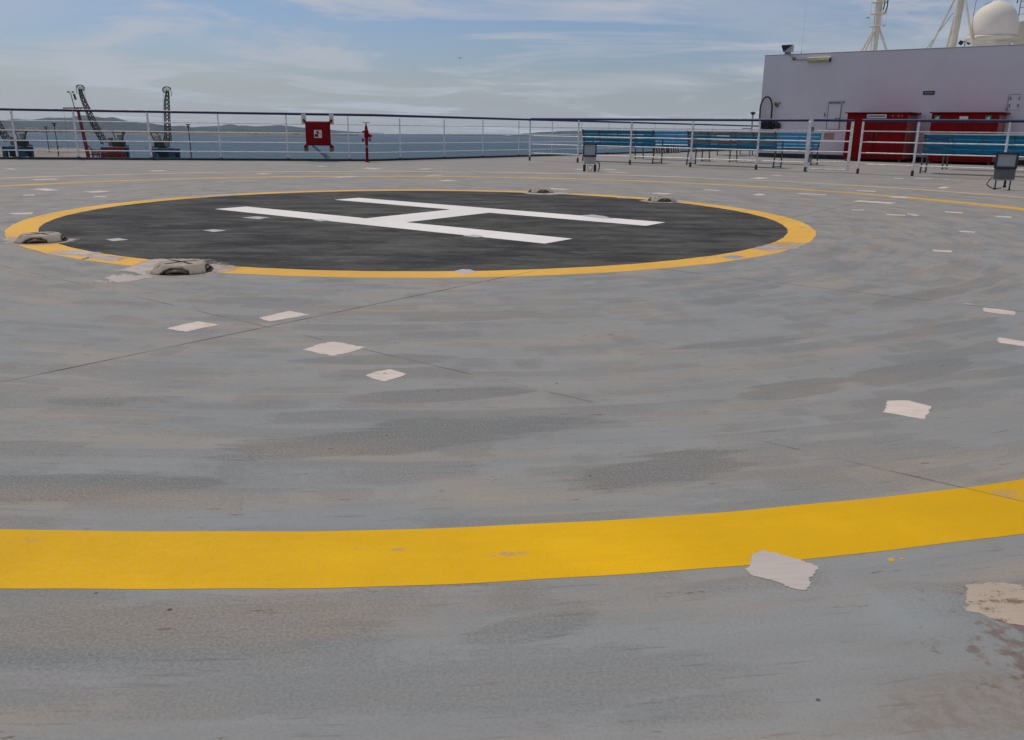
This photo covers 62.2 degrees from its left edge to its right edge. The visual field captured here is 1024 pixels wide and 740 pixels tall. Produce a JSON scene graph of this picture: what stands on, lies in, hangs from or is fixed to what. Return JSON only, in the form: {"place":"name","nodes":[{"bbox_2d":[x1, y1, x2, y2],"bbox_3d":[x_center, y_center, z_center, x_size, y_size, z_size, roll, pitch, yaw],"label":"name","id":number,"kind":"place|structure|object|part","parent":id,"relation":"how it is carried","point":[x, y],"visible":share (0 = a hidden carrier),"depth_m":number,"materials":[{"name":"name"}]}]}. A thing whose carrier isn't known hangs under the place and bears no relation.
{"place":"outdoors","nodes":[
{"label":"outdoors","id":0,"kind":"place"},
{"bbox_2d":[0,147,91,156],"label":"quay","id":1,"kind":"structure","parent":0,"point":[55,153],"depth_m":564.59,"materials":[{"name":"grey concrete"}]},
{"bbox_2d":[0,121,33,156],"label":"harbour crane","id":2,"kind":"object","parent":1,"relation":"on","point":[23,145],"visible":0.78,"depth_m":468.21,"materials":[{"name":"blue metal"}]},
{"bbox_2d":[51,123,58,155],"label":"lamp mast","id":3,"kind":"object","parent":1,"relation":"on","point":[54,125],"visible":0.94,"depth_m":501.94,"materials":[{"name":"grey metal"}]},
{"bbox_2d":[63,91,126,157],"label":"loading gantry","id":4,"kind":"object","parent":1,"relation":"on","point":[118,154],"visible":0.71,"depth_m":456.00,"materials":[{"name":"metal"}]},
{"bbox_2d":[76,85,129,157],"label":"harbour crane","id":5,"kind":"object","parent":1,"relation":"on","point":[120,137],"visible":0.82,"depth_m":483.27,"materials":[{"name":"metal"}]},
{"bbox_2d":[150,86,180,157],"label":"harbour crane","id":6,"kind":"object","parent":1,"relation":"on","point":[160,146],"visible":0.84,"depth_m":467.61,"materials":[{"name":"grey metal"}]},
{"bbox_2d":[186,124,191,157],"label":"lamp mast","id":7,"kind":"object","parent":1,"relation":"on","point":[188,126],"visible":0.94,"depth_m":463.49,"materials":[{"name":"grey metal"}]},
{"bbox_2d":[2,127,332,137],"bbox_3d":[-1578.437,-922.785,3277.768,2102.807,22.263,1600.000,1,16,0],"label":"shore","id":8,"kind":"structure","parent":0,"point":[214,134],"depth_m":2706.62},
{"bbox_2d":[0,128,297,134],"bbox_3d":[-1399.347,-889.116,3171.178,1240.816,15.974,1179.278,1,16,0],"label":"shore town","id":9,"kind":"object","parent":8,"relation":"on","point":[103,130],"visible":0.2,"depth_m":2889.35},
{"bbox_2d":[0,118,357,135],"bbox_3d":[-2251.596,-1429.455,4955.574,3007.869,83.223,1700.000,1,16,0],"label":"hills","id":10,"kind":"structure","parent":0,"point":[111,125],"depth_m":4572.11,"materials":[{"name":"grey"}]},
{"bbox_2d":[9,115,383,134],"bbox_3d":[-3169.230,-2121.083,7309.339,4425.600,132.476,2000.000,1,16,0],"label":"hills","id":11,"kind":"structure","parent":0,"point":[272,127],"depth_m":6994.36,"materials":[{"name":"grey"}]},
{"bbox_2d":[312,146,329,158],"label":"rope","id":12,"kind":"object","parent":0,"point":[321,151],"visible":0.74,"depth_m":465.25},
{"bbox_2d":[0,134,727,158],"bbox_3d":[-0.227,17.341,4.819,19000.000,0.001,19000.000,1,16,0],"label":"sea","id":13,"kind":"structure","parent":0,"point":[428,142],"depth_m":1108.10,"materials":[{"name":"liquid"}]},
{"bbox_2d":[445,135,506,135],"bbox_3d":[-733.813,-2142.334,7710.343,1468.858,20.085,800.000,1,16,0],"label":"islands","id":14,"kind":"object","parent":13,"relation":"on","point":[475,135],"visible":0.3,"depth_m":7405.29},
{"bbox_2d":[0,0,1023,135],"label":"sky","id":15,"kind":"structure","parent":0,"point":[527,59],"materials":[{"name":"blue"}]},
{"bbox_2d":[508,131,716,137],"bbox_3d":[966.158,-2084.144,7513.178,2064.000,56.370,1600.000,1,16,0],"label":"headland","id":16,"kind":"structure","parent":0,"point":[565,132],"depth_m":7142.32,"materials":[{"name":"grey"}]},
{"bbox_2d":[1012,0,1023,43],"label":"radar mast","id":17,"kind":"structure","parent":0,"point":[1021,33],"depth_m":29.04,"materials":[{"name":"white metal"}]},
{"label":"ship hull","id":18,"kind":"structure","parent":0,"visible":0},
{"bbox_2d":[0,150,1023,739],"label":"deck","id":19,"kind":"structure","parent":18,"relation":"on","point":[774,380],"depth_m":2.32,"materials":[{"name":"grey paint"}]},
{"bbox_2d":[10,232,71,244],"bbox_3d":[-3.488,-0.982,6.283,0.408,0.061,0.408,-2,16,-8],"label":"lashing socket","id":20,"kind":"object","parent":19,"relation":"on","point":[45,238],"visible":1,"depth_m":6.17,"materials":[{"name":"paint"}]},
{"bbox_2d":[146,259,217,276],"bbox_3d":[-1.973,-0.618,5.072,0.408,0.061,0.408,1,16,0],"label":"lashing socket","id":21,"kind":"object","parent":19,"relation":"on","point":[194,267],"visible":1,"depth_m":4.97,"materials":[{"name":"paint"}]},
{"bbox_2d":[0,108,370,160],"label":"corner railing","id":22,"kind":"object","parent":19,"relation":"on","point":[17,156],"visible":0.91,"depth_m":20.43,"materials":[{"name":"white metal"}]},
{"bbox_2d":[301,114,333,151],"bbox_3d":[-4.784,-5.850,20.932,0.780,0.900,0.224,-2,16,-10],"label":"hose cabinet","id":23,"kind":"object","parent":22,"relation":"attached to","point":[318,133],"visible":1,"depth_m":20.86,"materials":[{"name":"red metal"}]},
{"bbox_3d":[-4.764,-5.809,20.842,0.545,0.525,0.025,-2,16,-10],"label":"door","id":24,"kind":"part","parent":23,"relation":"part of","materials":[{"name":"red paint"}]},
{"bbox_2d":[0,150,733,160],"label":"deck kerb","id":25,"kind":"structure","parent":19,"relation":"on","point":[223,159],"depth_m":21.07,"materials":[{"name":"grey metal"}]},
{"bbox_2d":[362,122,372,161],"bbox_3d":[-3.528,-5.561,20.732,0.260,0.944,0.188,1,16,0],"label":"hydrant","id":26,"kind":"object","parent":19,"relation":"on","point":[367,135],"visible":1,"depth_m":20.68,"materials":[{"name":"red metal"}]},
{"bbox_2d":[1,192,804,283],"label":"peeling primer","id":27,"kind":"object","parent":19,"relation":"on","point":[142,269],"visible":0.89,"depth_m":5.50,"materials":[{"name":"beige paint"}]},
{"bbox_2d":[38,191,787,270],"bbox_3d":[-0.835,-1.544,8.477,6.860,0.001,6.860,1,16,0],"label":"landing disc","id":28,"kind":"object","parent":19,"relation":"on","point":[170,229],"visible":0.93,"depth_m":7.07,"materials":[{"name":"paint"}]},
{"bbox_2d":[5,190,815,277],"bbox_3d":[-0.836,-1.544,8.476,7.336,0.001,7.336,1,16,0],"label":"landing circle marking","id":29,"kind":"object","parent":28,"relation":"on","point":[799,232],"visible":0.95,"depth_m":5.71,"materials":[{"name":"yellow paint"}]},
{"bbox_2d":[722,255,743,258],"bbox_3d":[1.551,-0.790,5.935,0.181,0.001,0.137,-10,19,-33],"label":"repaint patch","id":30,"kind":"object","parent":29,"relation":"on","point":[734,256],"visible":1,"depth_m":5.95,"materials":[{"name":"white paint"}]},
{"bbox_2d":[220,198,663,242],"bbox_3d":[-0.819,-1.548,8.489,4.160,0.001,2.060,12,19,34],"label":"landing letter marking","id":31,"kind":"object","parent":28,"relation":"on","point":[402,221],"visible":1,"depth_m":8.25,"materials":[{"name":"white paint"}]},
{"bbox_2d":[107,215,972,304],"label":"white patches","id":32,"kind":"object","parent":28,"relation":"on","point":[457,271],"visible":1,"depth_m":7.05,"materials":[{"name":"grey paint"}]},
{"bbox_2d":[0,176,1023,588],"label":"ring marking","id":33,"kind":"object","parent":19,"relation":"on","point":[154,560],"visible":1,"depth_m":1.79,"materials":[{"name":"yellow paint"}]},
{"bbox_2d":[0,171,1023,197],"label":"ring marking","id":34,"kind":"object","parent":19,"relation":"on","point":[526,172],"visible":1,"depth_m":15.38,"materials":[{"name":"yellow paint"}]},
{"bbox_2d":[9,166,1023,418],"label":"primer patches","id":35,"kind":"object","parent":19,"relation":"on","point":[893,406],"visible":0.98,"depth_m":3.44,"materials":[{"name":"white paint"}]},
{"bbox_2d":[527,188,555,193],"bbox_3d":[0.400,-2.478,11.697,0.408,0.061,0.408,0,16,-4],"label":"lashing socket","id":36,"kind":"object","parent":19,"relation":"on","point":[541,190],"visible":1,"depth_m":11.58,"materials":[{"name":"paint"}]},
{"bbox_2d":[370,114,758,159],"bbox_3d":[5.673,-8.946,32.618,0.086,1.150,29.818,13,20,36],"label":"side railing","id":37,"kind":"object","parent":19,"relation":"on","point":[444,125],"visible":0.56,"depth_m":24.75,"materials":[{"name":"white metal"}]},
{"bbox_2d":[583,143,599,170],"bbox_3d":[1.658,-4.429,17.671,0.367,0.565,0.139,2,16,3],"label":"floodlight","id":38,"kind":"object","parent":19,"relation":"on","point":[589,152],"visible":1,"depth_m":17.62,"materials":[{"name":"grey metal"}]},
{"bbox_2d":[582,129,663,163],"bbox_3d":[2.949,-6.030,22.838,2.240,0.850,0.611,13,20,36],"label":"bench","id":39,"kind":"object","parent":19,"relation":"on","point":[605,133],"visible":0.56,"depth_m":22.57,"materials":[{"name":"blue wood"}]},
{"bbox_2d":[646,196,677,202],"bbox_3d":[1.856,-2.118,10.495,0.408,0.061,0.408,2,16,3],"label":"lashing socket","id":40,"kind":"object","parent":19,"relation":"on","point":[665,199],"visible":1,"depth_m":10.37,"materials":[{"name":"paint"}]},
{"bbox_2d":[652,146,679,152],"bbox_3d":[5.929,-8.468,32.486,0.070,0.330,2.100,13,20,36],"label":"stowed ladder","id":41,"kind":"object","parent":19,"relation":"on","point":[669,150],"visible":0.43,"depth_m":32.54,"materials":[{"name":"grey metal"}]},
{"bbox_2d":[529,118,808,169],"bbox_3d":[3.446,-5.602,20.851,7.614,1.120,0.062,13,20,36],"label":"deck railing","id":42,"kind":"object","parent":19,"relation":"on","point":[675,119],"visible":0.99,"depth_m":20.48,"materials":[{"name":"white metal"}]},
{"bbox_2d":[803,119,854,171],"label":"gate","id":43,"kind":"structure","parent":42,"relation":"attached to","point":[807,159],"depth_m":18.42,"materials":[{"name":"grey metal"}]},
{"bbox_2d":[635,130,711,160],"bbox_3d":[4.724,-6.603,24.921,2.240,0.850,0.611,13,20,36],"label":"bench","id":44,"kind":"object","parent":19,"relation":"on","point":[658,142],"visible":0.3,"depth_m":25.02,"materials":[{"name":"blue wood"}]},
{"bbox_2d":[686,130,783,167],"bbox_3d":[5.494,-5.487,21.043,2.340,0.850,0.611,13,20,36],"label":"bench","id":45,"kind":"object","parent":19,"relation":"on","point":[725,135],"visible":0.87,"depth_m":20.78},
{"bbox_2d":[742,112,755,156],"bbox_3d":[7.991,-7.984,28.760,0.415,1.470,0.170,13,20,36],"label":"vent pipe","id":46,"kind":"object","parent":19,"relation":"on","point":[752,113],"visible":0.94,"depth_m":28.58,"materials":[{"name":"grey metal"}]},
{"bbox_2d":[729,131,821,164],"bbox_3d":[7.137,-6.055,23.103,2.340,0.850,0.611,13,20,36],"label":"bench","id":47,"kind":"object","parent":19,"relation":"on","point":[793,145],"visible":0.46,"depth_m":22.86,"materials":[{"name":"blue wood"}]},
{"bbox_2d":[745,550,818,589],"bbox_3d":[0.542,0.401,1.715,0.138,0.001,0.137,10,18,29],"label":"brushed primer patch","id":48,"kind":"object","parent":19,"relation":"on","point":[790,572],"visible":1,"depth_m":1.71,"materials":[{"name":"white paint"}]},
{"bbox_2d":[843,112,920,161],"bbox_3d":[11.240,-7.111,25.901,1.880,1.436,1.220,13,20,36],"label":"locker","id":49,"kind":"object","parent":19,"relation":"on","point":[858,117],"visible":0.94,"depth_m":25.41,"materials":[{"name":"red metal"}]},
{"bbox_3d":[10.531,-7.072,25.724,0.810,1.180,0.041,13,20,36],"label":"door","id":50,"kind":"part","parent":49,"relation":"part of","materials":[{"name":"red paint"}]},
{"bbox_3d":[11.199,-6.921,25.225,0.810,1.180,0.041,13,20,36],"label":"door","id":51,"kind":"part","parent":49,"relation":"part of","materials":[{"name":"red paint"}]},
{"bbox_2d":[758,44,1023,164],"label":"deckhouse","id":52,"kind":"object","parent":19,"relation":"on","point":[988,78],"visible":0.77,"depth_m":25.97,"materials":[{"name":"paint"}]},
{"bbox_2d":[759,96,780,129],"bbox_3d":[8.620,-8.566,28.295,0.780,1.094,0.244,13,20,36],"label":"hose rack","id":53,"kind":"object","parent":52,"relation":"attached to","point":[770,125],"visible":0.85,"depth_m":28.30,"materials":[{"name":"black metal"}]},
{"bbox_2d":[781,44,793,53],"bbox_3d":[9.010,-10.478,27.757,0.355,0.291,0.220,13,20,36],"label":"roof floodlight","id":54,"kind":"object","parent":52,"relation":"on","point":[787,49],"visible":1,"depth_m":27.68,"materials":[{"name":"grey metal"}]},
{"bbox_2d":[807,56,830,61],"bbox_3d":[9.791,-9.916,27.050,0.740,0.185,0.130,13,20,36],"label":"tube lamp","id":55,"kind":"object","parent":52,"relation":"attached to","point":[819,59],"visible":1,"depth_m":27.01,"materials":[{"name":"beige paint"}]},
{"bbox_2d":[824,133,833,138],"bbox_3d":[10.233,-7.554,27.403,0.320,0.200,0.022,13,20,36],"label":"notice plate","id":56,"kind":"object","parent":52,"relation":"attached to","point":[828,135],"visible":1,"depth_m":27.39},
{"bbox_2d":[824,101,844,129],"bbox_3d":[10.292,-8.146,27.174,0.598,0.878,0.058,13,20,36],"label":"hatch","id":57,"kind":"object","parent":52,"relation":"attached to","point":[834,111],"visible":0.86,"depth_m":27.16,"materials":[{"name":"paint"}]},
{"bbox_2d":[826,104,840,128],"bbox_3d":[10.311,-8.115,27.185,0.380,0.780,0.024,13,20,36],"label":"hatch door","id":58,"kind":"structure","parent":57,"relation":"in","point":[834,110],"depth_m":27.17,"materials":[{"name":"paint"}]},
{"bbox_2d":[861,0,888,50],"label":"radar mast","id":59,"kind":"object","parent":52,"relation":"on","point":[876,25],"visible":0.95,"depth_m":30.58,"materials":[{"name":"white metal"}]},
{"bbox_2d":[923,91,934,94],"bbox_3d":[12.469,-8.291,25.377,0.320,0.105,0.023,13,20,36],"label":"wall sign","id":60,"kind":"object","parent":52,"relation":"attached to","point":[928,92],"visible":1,"depth_m":25.37,"materials":[{"name":"black metal"}]},
{"bbox_2d":[927,0,976,47],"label":"signal mast","id":61,"kind":"object","parent":52,"relation":"on","point":[955,28],"visible":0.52,"depth_m":29.08,"materials":[{"name":"white metal"}]},
{"bbox_2d":[958,40,970,45],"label":"roof lamps","id":62,"kind":"object","parent":52,"relation":"on","point":[960,42],"visible":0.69,"depth_m":29.11,"materials":[{"name":"black metal"}]},
{"bbox_2d":[965,0,1018,45],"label":"radome","id":63,"kind":"object","parent":52,"relation":"on","point":[996,22],"visible":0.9,"depth_m":27.95,"materials":[{"name":"beige paint"}]},
{"bbox_2d":[1006,94,1022,110],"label":"panel","id":64,"kind":"object","parent":52,"relation":"attached to","point":[1014,101],"visible":1,"depth_m":24.09,"materials":[{"name":"paint"}]},
{"bbox_2d":[856,119,1023,179],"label":"deck railing","id":65,"kind":"object","parent":19,"relation":"on","point":[1009,121],"visible":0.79,"depth_m":17.01,"materials":[{"name":"white metal"}]},
{"bbox_2d":[926,112,1010,164],"bbox_3d":[13.111,-6.686,24.492,1.880,1.436,1.220,13,20,36],"label":"locker","id":66,"kind":"object","parent":19,"relation":"on","point":[966,127],"visible":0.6,"depth_m":24.00,"materials":[{"name":"red metal"}]},
{"bbox_3d":[12.401,-6.647,24.316,0.810,1.180,0.041,13,20,36],"label":"door","id":67,"kind":"part","parent":66,"relation":"part of","materials":[{"name":"red paint"}]},
{"bbox_3d":[13.077,-6.494,23.806,0.810,1.180,0.041,13,20,36],"label":"door","id":68,"kind":"part","parent":66,"relation":"part of","materials":[{"name":"red paint"}]},
{"bbox_2d":[919,133,1023,172],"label":"bench","id":69,"kind":"object","parent":19,"relation":"on","point":[982,139],"visible":0.88,"depth_m":17.94,"materials":[{"name":"blue wood"}]},
{"bbox_2d":[941,134,1023,169],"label":"bench","id":70,"kind":"object","parent":19,"relation":"on","point":[978,149],"visible":0.18,"depth_m":20.55,"materials":[{"name":"blue wood"}]},
{"bbox_2d":[964,582,1023,625],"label":"rusty primer patch","id":71,"kind":"object","parent":19,"relation":"on","point":[1003,601],"visible":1,"depth_m":1.60,"materials":[{"name":"beige paint"}]},
{"bbox_2d":[986,152,1019,189],"bbox_3d":[7.737,-3.139,13.386,0.385,0.578,0.143,9,18,28],"label":"floodlight","id":72,"kind":"object","parent":19,"relation":"on","point":[1005,165],"visible":1,"depth_m":13.34,"materials":[{"name":"grey metal"}]}
]}

